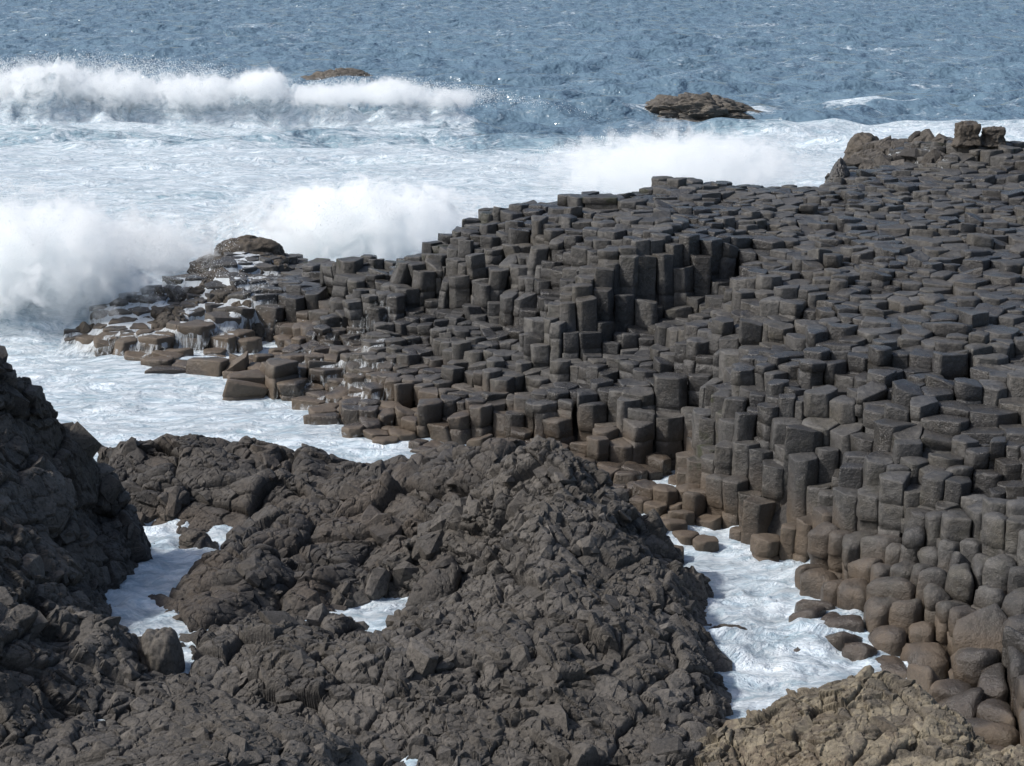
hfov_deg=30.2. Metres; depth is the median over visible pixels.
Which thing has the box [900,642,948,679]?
basalt column
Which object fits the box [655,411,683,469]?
basalt column
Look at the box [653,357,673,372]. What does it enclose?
basalt column
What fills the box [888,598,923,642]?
basalt column
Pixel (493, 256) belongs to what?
basalt column
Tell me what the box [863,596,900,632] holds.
basalt column
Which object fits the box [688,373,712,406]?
basalt column
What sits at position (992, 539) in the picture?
basalt column
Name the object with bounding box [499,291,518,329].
basalt column
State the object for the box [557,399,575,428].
basalt column
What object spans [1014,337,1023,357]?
basalt column
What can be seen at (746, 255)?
basalt column
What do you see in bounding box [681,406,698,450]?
basalt column
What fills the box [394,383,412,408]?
basalt column
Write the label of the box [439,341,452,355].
basalt column
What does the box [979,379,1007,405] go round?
basalt column
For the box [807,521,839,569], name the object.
basalt column
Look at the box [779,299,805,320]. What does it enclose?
basalt column
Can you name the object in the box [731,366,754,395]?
basalt column
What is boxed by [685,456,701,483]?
basalt column
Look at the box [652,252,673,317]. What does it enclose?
basalt column
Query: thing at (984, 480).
basalt column
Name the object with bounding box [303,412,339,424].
basalt column
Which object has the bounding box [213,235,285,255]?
rock
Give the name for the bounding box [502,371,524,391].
basalt column
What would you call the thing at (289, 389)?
basalt column
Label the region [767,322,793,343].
basalt column
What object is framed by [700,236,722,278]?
basalt column
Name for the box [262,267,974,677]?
bedrock
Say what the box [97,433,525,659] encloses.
rock ridge
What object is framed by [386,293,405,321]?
basalt column
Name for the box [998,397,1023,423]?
basalt column
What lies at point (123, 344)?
basalt column
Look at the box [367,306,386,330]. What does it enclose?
basalt column
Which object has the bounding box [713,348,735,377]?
basalt column
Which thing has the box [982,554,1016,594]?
basalt column
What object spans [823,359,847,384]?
basalt column
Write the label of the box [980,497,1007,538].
basalt column
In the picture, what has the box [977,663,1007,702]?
basalt column
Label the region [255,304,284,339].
basalt column
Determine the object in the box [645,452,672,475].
basalt column
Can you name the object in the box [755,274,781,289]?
basalt column
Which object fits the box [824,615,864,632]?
basalt column
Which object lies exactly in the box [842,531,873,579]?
basalt column
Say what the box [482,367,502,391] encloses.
basalt column
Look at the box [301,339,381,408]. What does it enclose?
white water
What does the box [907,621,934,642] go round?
basalt column
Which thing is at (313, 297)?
basalt column
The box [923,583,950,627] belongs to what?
basalt column
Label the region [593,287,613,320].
basalt column
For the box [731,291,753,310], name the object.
basalt column
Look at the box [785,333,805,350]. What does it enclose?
basalt column
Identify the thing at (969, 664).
basalt column
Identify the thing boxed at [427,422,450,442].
basalt column
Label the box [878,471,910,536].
basalt column
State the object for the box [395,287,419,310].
basalt column
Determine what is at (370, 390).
basalt column
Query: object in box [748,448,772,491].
basalt column
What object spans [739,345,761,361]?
basalt column
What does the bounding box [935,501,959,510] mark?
basalt column
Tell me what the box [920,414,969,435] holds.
basalt column
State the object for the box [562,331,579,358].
basalt column
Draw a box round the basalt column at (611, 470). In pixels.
[598,466,620,481]
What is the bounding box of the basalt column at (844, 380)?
[834,374,856,387]
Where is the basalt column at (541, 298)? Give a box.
[537,295,558,317]
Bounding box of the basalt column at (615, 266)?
[604,261,619,302]
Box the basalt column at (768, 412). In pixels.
[754,402,778,448]
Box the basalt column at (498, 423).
[493,410,505,437]
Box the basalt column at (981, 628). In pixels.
[951,603,1007,654]
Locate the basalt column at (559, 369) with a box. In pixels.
[549,358,570,382]
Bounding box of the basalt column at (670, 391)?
[653,372,687,413]
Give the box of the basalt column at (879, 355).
[867,345,891,371]
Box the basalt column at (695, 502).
[682,491,705,517]
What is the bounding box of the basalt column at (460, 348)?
[451,340,470,359]
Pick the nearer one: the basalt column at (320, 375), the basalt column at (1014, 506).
the basalt column at (1014, 506)
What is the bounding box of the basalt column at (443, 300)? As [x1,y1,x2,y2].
[437,276,449,309]
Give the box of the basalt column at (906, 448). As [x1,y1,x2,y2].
[892,438,922,463]
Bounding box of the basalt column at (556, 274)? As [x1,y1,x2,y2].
[550,265,567,290]
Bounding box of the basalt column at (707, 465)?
[700,453,714,488]
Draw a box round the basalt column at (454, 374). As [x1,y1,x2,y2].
[441,365,464,383]
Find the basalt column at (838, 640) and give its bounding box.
[825,631,862,651]
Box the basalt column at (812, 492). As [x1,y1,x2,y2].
[806,482,830,514]
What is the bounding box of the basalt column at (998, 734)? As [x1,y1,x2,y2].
[966,717,1019,746]
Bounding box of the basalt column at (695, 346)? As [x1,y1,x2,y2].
[683,337,708,375]
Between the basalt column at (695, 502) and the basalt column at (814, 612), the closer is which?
the basalt column at (814, 612)
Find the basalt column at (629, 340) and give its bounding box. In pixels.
[620,333,639,351]
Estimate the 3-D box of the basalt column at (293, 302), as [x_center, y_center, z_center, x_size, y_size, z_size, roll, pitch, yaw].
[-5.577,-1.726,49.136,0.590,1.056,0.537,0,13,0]
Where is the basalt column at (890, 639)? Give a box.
[868,625,906,655]
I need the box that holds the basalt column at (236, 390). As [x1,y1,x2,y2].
[222,379,268,400]
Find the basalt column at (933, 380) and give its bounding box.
[925,374,954,399]
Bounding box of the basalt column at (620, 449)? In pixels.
[608,437,632,462]
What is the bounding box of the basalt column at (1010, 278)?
[983,272,1020,285]
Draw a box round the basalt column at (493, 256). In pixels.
[484,248,501,264]
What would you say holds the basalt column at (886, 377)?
on the bedrock
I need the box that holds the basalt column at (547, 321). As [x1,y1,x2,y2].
[543,317,558,344]
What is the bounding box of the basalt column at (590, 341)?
[579,331,601,360]
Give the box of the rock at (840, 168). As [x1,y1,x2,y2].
[826,157,849,182]
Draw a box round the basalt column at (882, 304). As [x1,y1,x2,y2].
[860,300,887,309]
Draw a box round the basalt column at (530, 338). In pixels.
[523,332,543,360]
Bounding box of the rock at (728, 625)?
[709,623,746,629]
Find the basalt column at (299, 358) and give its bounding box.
[280,353,303,362]
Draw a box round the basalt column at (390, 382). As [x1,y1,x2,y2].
[384,377,402,400]
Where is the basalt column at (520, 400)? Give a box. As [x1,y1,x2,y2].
[513,394,530,409]
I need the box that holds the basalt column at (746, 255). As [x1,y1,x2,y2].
[736,248,756,275]
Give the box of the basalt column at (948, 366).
[932,351,967,379]
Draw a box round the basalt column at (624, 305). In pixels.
[614,293,634,331]
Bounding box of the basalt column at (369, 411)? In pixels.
[358,405,378,421]
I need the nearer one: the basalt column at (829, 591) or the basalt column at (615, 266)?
the basalt column at (829, 591)
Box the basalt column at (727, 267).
[719,242,738,278]
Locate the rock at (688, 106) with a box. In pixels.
[645,92,762,121]
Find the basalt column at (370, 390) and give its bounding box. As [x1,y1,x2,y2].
[362,382,383,399]
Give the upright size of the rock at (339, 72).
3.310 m
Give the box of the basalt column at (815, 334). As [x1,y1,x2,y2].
[805,325,828,347]
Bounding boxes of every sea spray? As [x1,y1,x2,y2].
[0,49,636,126]
[0,127,839,329]
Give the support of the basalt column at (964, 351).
on the bedrock
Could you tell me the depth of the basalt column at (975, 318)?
35.17 m
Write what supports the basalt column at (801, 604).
on the bedrock
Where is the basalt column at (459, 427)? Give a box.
[447,410,471,444]
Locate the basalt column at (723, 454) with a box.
[714,440,732,474]
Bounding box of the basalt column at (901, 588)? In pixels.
[866,576,915,600]
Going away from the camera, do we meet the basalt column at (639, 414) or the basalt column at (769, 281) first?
the basalt column at (639, 414)
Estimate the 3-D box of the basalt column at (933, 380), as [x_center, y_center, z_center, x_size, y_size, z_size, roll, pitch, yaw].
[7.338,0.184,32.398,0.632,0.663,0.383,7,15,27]
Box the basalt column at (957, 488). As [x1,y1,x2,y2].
[943,476,971,507]
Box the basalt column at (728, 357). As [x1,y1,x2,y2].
[718,349,738,379]
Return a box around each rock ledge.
[0,673,366,765]
[75,252,289,341]
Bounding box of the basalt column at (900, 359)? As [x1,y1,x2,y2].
[891,350,909,369]
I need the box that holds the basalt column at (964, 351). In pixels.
[947,350,968,377]
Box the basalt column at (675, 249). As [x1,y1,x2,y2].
[664,242,683,266]
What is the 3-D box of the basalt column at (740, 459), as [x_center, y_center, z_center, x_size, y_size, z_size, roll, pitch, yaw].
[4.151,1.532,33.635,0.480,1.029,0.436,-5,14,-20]
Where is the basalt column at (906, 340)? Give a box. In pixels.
[897,334,923,348]
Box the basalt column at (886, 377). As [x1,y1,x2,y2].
[866,369,896,388]
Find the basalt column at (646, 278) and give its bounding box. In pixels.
[637,254,656,300]
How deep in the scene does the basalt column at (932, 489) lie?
29.33 m
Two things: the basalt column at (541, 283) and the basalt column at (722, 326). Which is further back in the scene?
the basalt column at (541, 283)
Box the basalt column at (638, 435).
[622,418,653,463]
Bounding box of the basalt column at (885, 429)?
[873,418,916,451]
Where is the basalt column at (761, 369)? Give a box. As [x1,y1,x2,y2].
[754,362,775,389]
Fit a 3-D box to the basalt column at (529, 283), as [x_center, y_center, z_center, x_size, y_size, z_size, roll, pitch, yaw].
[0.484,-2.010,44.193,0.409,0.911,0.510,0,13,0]
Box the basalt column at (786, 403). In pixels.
[778,393,795,417]
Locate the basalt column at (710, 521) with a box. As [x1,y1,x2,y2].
[695,513,721,530]
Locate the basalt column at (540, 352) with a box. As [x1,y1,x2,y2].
[530,343,549,367]
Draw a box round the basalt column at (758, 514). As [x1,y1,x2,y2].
[740,496,775,544]
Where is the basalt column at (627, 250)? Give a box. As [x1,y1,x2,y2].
[618,245,636,257]
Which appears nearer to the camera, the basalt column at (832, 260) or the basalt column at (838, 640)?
the basalt column at (838, 640)
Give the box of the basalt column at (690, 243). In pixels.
[679,234,699,265]
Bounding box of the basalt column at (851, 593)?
[836,578,868,611]
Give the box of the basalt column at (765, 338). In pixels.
[762,320,781,341]
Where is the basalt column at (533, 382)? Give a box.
[524,375,548,391]
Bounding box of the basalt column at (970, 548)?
[960,538,981,562]
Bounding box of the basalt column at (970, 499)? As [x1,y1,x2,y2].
[961,494,987,510]
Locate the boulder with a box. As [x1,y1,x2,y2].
[138,627,184,675]
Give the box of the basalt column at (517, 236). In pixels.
[508,228,529,243]
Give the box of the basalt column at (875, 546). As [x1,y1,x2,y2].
[860,534,901,562]
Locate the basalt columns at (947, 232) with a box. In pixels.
[63,136,1023,746]
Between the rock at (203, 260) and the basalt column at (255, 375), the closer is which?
the basalt column at (255, 375)
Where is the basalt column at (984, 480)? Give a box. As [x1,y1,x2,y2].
[972,469,1002,492]
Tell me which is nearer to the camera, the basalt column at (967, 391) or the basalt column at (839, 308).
the basalt column at (967, 391)
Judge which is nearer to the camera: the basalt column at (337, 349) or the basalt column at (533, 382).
the basalt column at (533, 382)
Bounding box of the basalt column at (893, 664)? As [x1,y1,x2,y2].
[875,655,906,677]
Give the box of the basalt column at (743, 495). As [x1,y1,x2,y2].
[738,490,761,525]
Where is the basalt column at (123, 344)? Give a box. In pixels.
[112,336,137,355]
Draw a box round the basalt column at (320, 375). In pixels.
[309,367,345,389]
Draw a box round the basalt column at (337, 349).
[329,345,348,366]
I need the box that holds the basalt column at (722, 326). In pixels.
[708,317,733,353]
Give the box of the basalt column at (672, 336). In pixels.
[666,326,683,346]
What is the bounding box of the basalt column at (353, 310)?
[342,298,367,327]
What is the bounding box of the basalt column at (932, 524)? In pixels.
[925,510,947,546]
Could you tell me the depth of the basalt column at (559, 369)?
39.88 m
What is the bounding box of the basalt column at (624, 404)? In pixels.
[616,396,641,437]
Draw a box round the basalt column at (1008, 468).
[994,457,1021,480]
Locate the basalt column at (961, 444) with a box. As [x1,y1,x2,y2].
[951,434,978,457]
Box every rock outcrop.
[0,345,190,761]
[168,434,733,765]
[825,129,946,182]
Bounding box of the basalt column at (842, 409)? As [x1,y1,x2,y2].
[829,395,856,424]
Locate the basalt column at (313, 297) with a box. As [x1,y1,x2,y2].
[305,286,328,309]
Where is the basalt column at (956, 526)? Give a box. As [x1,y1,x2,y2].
[936,510,971,547]
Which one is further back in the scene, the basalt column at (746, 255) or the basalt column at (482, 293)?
the basalt column at (482, 293)
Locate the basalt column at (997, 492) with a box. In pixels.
[988,486,1005,498]
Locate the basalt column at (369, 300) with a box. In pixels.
[361,293,377,331]
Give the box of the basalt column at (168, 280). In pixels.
[162,275,185,285]
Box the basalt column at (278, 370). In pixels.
[265,358,299,399]
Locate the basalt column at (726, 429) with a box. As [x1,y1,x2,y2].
[718,418,734,441]
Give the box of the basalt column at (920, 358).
[909,348,934,369]
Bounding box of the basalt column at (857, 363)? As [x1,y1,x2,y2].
[847,352,867,373]
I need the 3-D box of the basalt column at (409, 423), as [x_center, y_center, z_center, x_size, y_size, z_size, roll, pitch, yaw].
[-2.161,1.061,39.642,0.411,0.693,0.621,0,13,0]
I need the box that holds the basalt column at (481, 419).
[469,403,493,437]
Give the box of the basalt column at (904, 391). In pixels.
[891,379,922,421]
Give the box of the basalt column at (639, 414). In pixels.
[627,408,655,439]
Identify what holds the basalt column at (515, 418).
on the bedrock
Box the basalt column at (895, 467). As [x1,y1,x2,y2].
[886,464,909,471]
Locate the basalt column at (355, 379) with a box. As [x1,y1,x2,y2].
[343,373,365,388]
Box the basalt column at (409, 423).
[401,416,416,435]
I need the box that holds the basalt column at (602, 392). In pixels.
[597,386,616,421]
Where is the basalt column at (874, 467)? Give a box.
[863,455,893,486]
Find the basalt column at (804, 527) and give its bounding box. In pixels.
[793,515,812,562]
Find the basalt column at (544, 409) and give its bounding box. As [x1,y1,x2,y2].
[532,399,557,438]
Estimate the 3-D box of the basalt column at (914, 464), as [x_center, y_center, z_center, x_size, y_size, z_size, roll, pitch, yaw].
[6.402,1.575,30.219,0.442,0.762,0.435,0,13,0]
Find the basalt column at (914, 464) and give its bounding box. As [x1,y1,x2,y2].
[900,456,927,483]
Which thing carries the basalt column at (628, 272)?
on the bedrock
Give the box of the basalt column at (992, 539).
[980,511,1007,555]
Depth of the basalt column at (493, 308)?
44.55 m
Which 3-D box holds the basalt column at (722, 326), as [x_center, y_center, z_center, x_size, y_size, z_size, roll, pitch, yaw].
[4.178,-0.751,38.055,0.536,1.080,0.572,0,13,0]
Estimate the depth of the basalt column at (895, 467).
30.01 m
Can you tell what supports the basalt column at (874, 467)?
on the bedrock
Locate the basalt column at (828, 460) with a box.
[815,446,838,483]
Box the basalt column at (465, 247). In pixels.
[458,239,473,257]
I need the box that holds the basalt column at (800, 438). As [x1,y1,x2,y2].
[780,424,822,507]
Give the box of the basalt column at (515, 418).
[504,410,524,437]
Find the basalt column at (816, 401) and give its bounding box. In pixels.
[804,385,837,417]
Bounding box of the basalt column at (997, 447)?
[988,436,1005,469]
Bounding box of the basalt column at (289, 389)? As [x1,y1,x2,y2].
[277,377,309,400]
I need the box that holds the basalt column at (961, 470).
[945,465,972,492]
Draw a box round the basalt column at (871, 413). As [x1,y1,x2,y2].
[863,403,883,433]
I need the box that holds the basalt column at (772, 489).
[761,459,783,512]
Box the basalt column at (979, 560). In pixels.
[971,553,992,594]
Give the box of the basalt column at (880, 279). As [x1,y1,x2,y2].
[872,270,891,288]
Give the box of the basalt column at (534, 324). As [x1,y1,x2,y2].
[523,317,543,335]
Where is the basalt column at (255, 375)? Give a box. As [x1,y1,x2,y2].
[227,369,265,383]
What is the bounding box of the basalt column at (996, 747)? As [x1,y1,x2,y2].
[989,744,1003,750]
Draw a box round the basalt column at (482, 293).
[473,282,490,313]
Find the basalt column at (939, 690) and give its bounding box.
[928,679,973,702]
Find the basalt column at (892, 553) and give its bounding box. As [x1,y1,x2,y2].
[885,542,901,564]
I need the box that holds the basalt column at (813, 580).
[799,567,837,598]
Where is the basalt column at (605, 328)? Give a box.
[597,320,613,341]
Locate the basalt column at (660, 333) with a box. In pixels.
[654,322,675,346]
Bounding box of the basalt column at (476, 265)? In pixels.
[465,253,486,295]
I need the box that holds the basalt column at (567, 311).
[559,301,576,330]
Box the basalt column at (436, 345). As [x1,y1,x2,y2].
[432,337,450,355]
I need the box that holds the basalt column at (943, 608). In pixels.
[935,600,970,650]
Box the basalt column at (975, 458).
[964,447,989,472]
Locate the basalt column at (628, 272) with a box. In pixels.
[619,255,638,307]
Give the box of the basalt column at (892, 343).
[872,338,896,350]
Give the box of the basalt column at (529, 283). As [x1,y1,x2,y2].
[524,277,539,292]
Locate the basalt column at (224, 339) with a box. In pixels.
[210,333,236,353]
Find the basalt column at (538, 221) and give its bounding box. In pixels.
[531,215,548,245]
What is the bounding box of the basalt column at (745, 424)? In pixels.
[732,412,757,442]
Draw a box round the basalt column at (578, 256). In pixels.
[571,245,592,266]
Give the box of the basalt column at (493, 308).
[487,301,499,322]
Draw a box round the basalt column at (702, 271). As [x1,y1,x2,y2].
[690,254,711,295]
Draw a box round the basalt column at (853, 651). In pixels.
[842,642,877,661]
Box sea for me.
[0,0,1023,765]
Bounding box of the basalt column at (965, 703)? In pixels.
[938,687,983,717]
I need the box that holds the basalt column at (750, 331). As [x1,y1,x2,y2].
[739,318,762,345]
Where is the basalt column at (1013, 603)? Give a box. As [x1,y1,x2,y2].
[1001,587,1023,616]
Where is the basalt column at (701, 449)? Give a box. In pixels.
[696,444,714,457]
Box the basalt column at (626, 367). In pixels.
[619,360,639,378]
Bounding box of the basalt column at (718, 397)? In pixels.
[711,389,731,419]
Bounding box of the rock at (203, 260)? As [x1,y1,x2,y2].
[187,254,222,273]
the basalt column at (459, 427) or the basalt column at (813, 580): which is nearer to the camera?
the basalt column at (813, 580)
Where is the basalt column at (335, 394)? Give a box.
[325,386,348,402]
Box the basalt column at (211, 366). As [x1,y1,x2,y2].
[185,357,229,376]
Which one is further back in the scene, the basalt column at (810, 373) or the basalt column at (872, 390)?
the basalt column at (810, 373)
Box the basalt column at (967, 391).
[954,377,982,404]
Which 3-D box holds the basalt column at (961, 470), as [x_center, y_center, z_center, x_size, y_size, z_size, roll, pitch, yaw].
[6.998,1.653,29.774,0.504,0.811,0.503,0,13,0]
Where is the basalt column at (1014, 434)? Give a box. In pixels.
[1004,428,1023,441]
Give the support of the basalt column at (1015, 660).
on the bedrock
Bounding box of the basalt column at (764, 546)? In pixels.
[750,533,779,561]
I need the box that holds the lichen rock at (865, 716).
[668,665,1023,765]
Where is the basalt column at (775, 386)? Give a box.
[765,379,788,401]
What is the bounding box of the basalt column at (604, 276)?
[594,267,613,288]
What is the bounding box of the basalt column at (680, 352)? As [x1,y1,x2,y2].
[673,340,685,372]
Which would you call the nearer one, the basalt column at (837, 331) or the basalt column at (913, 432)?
the basalt column at (913, 432)
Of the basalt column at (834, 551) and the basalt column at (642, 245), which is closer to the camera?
the basalt column at (834, 551)
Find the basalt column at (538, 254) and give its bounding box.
[527,243,549,274]
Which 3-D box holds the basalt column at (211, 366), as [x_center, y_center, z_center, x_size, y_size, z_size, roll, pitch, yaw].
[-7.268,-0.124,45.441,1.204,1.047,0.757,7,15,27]
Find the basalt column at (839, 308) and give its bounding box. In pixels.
[833,304,857,316]
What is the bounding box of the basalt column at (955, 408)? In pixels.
[938,400,970,417]
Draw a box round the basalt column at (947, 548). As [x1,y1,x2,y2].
[937,539,959,573]
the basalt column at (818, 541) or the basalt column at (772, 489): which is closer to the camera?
the basalt column at (818, 541)
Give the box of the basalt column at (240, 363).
[224,351,248,370]
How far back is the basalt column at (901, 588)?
28.20 m
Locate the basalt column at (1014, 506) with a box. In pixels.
[1005,499,1023,517]
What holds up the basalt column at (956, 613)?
on the bedrock
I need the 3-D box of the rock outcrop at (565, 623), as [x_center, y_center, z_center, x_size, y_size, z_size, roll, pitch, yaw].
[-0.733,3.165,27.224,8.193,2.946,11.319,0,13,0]
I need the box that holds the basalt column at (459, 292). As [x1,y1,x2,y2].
[448,275,470,309]
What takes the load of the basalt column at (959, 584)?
on the bedrock
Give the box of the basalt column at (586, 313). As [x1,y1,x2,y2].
[576,295,596,331]
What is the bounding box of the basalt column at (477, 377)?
[473,370,482,388]
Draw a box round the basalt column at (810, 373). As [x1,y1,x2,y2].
[797,358,825,388]
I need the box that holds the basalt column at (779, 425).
[769,417,801,458]
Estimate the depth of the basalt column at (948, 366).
33.24 m
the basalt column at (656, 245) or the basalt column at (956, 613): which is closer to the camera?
the basalt column at (956, 613)
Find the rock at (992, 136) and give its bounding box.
[980,126,1006,147]
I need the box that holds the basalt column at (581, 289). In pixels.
[572,283,592,328]
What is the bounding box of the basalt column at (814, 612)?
[789,606,825,621]
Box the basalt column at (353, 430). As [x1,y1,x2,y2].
[341,422,364,437]
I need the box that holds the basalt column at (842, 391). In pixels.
[835,386,846,395]
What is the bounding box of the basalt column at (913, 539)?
[899,524,925,562]
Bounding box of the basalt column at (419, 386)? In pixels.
[413,382,433,406]
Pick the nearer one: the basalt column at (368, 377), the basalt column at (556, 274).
the basalt column at (368, 377)
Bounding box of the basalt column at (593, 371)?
[586,364,607,384]
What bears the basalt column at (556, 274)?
on the bedrock
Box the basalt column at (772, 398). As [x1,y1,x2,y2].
[767,395,778,403]
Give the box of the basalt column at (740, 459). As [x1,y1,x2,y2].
[731,440,759,486]
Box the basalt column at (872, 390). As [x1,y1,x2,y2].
[855,380,886,423]
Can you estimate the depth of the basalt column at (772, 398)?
33.65 m
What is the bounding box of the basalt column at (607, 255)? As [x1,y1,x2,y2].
[597,249,618,266]
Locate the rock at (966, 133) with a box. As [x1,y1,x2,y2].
[951,120,981,146]
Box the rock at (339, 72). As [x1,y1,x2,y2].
[301,68,372,79]
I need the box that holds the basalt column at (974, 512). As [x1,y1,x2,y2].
[965,501,982,539]
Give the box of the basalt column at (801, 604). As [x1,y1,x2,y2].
[794,599,835,611]
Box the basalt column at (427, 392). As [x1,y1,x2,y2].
[418,387,438,401]
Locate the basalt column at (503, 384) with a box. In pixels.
[490,376,514,407]
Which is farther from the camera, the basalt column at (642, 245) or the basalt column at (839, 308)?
the basalt column at (642, 245)
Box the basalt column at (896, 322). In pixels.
[885,318,905,327]
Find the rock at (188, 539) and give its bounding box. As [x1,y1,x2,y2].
[178,529,208,548]
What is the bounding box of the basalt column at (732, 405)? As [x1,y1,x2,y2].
[721,396,748,417]
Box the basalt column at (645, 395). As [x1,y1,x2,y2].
[621,386,655,411]
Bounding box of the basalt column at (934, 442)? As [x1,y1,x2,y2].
[921,430,953,452]
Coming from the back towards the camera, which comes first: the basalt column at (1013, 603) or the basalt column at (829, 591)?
the basalt column at (829, 591)
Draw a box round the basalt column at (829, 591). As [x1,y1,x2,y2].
[820,579,842,606]
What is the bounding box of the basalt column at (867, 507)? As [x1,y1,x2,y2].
[856,485,878,534]
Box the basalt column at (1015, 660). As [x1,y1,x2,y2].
[1005,645,1023,710]
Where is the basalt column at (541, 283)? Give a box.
[534,278,551,307]
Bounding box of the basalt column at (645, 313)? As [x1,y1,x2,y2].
[634,298,657,330]
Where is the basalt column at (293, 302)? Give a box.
[285,295,306,322]
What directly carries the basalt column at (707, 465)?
on the bedrock
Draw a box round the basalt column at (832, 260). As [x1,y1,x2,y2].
[823,253,843,268]
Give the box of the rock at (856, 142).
[842,132,878,160]
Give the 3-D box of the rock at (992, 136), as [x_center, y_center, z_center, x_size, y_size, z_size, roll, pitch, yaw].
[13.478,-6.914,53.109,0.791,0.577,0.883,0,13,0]
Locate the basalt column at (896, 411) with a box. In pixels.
[884,403,909,421]
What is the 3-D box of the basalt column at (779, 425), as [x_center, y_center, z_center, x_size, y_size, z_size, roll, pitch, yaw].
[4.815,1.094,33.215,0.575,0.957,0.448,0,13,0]
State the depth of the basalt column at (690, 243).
42.27 m
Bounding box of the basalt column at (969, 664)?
[948,647,1001,687]
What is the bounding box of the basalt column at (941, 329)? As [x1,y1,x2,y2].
[921,321,972,336]
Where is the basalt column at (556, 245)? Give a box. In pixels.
[549,233,566,260]
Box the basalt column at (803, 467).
[786,452,818,522]
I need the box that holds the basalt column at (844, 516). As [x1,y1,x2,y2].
[832,487,857,532]
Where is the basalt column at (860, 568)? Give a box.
[847,557,882,582]
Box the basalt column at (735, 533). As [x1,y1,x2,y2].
[729,526,740,540]
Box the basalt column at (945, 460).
[928,453,963,468]
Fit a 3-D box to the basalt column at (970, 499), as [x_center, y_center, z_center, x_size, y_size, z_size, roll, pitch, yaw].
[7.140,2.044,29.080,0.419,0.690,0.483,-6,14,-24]
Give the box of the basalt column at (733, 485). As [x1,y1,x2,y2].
[722,474,748,528]
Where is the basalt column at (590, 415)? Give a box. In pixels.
[577,401,607,441]
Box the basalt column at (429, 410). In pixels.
[416,398,442,437]
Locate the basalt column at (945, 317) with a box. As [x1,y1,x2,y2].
[930,312,958,321]
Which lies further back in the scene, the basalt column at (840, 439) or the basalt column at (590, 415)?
the basalt column at (590, 415)
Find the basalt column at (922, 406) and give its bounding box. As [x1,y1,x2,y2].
[910,395,938,424]
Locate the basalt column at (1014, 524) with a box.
[1005,515,1023,561]
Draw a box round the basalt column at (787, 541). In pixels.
[779,521,795,559]
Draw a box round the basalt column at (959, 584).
[945,563,973,605]
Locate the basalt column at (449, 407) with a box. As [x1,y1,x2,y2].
[440,394,461,421]
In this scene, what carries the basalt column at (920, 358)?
on the bedrock
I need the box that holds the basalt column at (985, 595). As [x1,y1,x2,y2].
[971,585,1005,609]
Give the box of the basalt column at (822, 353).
[803,346,829,360]
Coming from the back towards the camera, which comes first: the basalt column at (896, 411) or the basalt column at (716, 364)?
the basalt column at (716, 364)
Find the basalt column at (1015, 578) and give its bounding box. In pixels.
[1007,566,1023,593]
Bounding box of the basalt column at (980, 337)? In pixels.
[968,331,989,343]
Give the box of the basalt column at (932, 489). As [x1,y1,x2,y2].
[917,470,952,510]
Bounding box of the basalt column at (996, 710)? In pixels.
[976,699,1015,727]
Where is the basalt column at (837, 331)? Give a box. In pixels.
[827,322,858,339]
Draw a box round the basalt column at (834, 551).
[827,530,850,578]
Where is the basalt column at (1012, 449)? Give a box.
[1005,440,1023,458]
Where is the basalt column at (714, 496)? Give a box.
[705,474,730,525]
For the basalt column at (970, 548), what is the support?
on the bedrock
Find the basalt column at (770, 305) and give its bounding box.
[759,296,783,316]
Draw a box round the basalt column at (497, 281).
[488,268,508,300]
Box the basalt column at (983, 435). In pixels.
[961,427,1004,443]
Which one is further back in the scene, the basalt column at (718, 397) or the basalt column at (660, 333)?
the basalt column at (660, 333)
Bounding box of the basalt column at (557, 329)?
[549,321,565,366]
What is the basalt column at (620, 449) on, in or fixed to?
on the bedrock
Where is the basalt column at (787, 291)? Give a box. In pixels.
[774,284,799,298]
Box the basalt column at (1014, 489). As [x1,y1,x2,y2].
[1005,480,1023,499]
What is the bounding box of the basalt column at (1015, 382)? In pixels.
[1006,370,1023,397]
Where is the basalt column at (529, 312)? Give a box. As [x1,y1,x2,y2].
[517,307,539,325]
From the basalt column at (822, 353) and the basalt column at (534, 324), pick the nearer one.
the basalt column at (822, 353)
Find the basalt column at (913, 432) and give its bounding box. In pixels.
[891,425,922,452]
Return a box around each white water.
[58,252,286,358]
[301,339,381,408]
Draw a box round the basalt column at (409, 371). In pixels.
[398,367,418,375]
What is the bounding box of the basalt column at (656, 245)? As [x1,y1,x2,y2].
[647,237,663,254]
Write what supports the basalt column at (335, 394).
on the bedrock
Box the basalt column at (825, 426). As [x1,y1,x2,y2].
[802,417,838,446]
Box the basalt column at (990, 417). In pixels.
[969,408,1018,427]
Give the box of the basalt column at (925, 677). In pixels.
[907,663,939,692]
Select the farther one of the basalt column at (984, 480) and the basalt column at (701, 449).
the basalt column at (701, 449)
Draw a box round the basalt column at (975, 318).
[958,309,988,327]
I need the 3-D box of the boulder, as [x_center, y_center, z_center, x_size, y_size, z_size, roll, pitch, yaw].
[-4.988,3.944,26.912,0.641,1.009,0.714,-8,15,-30]
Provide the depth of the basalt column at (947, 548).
28.13 m
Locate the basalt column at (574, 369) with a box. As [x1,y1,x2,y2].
[570,360,591,382]
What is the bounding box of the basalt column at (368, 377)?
[365,372,381,382]
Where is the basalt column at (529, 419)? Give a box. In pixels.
[525,398,538,437]
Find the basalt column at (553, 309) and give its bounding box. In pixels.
[548,302,559,320]
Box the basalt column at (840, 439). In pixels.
[830,422,862,468]
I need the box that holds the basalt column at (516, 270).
[510,264,527,288]
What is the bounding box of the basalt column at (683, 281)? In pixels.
[673,265,693,306]
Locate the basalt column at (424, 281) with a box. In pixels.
[412,270,435,307]
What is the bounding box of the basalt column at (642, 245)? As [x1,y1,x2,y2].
[631,238,649,254]
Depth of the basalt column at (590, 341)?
40.47 m
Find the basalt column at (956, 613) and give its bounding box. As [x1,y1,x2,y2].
[945,605,976,668]
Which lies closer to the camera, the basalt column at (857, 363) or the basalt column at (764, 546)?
the basalt column at (764, 546)

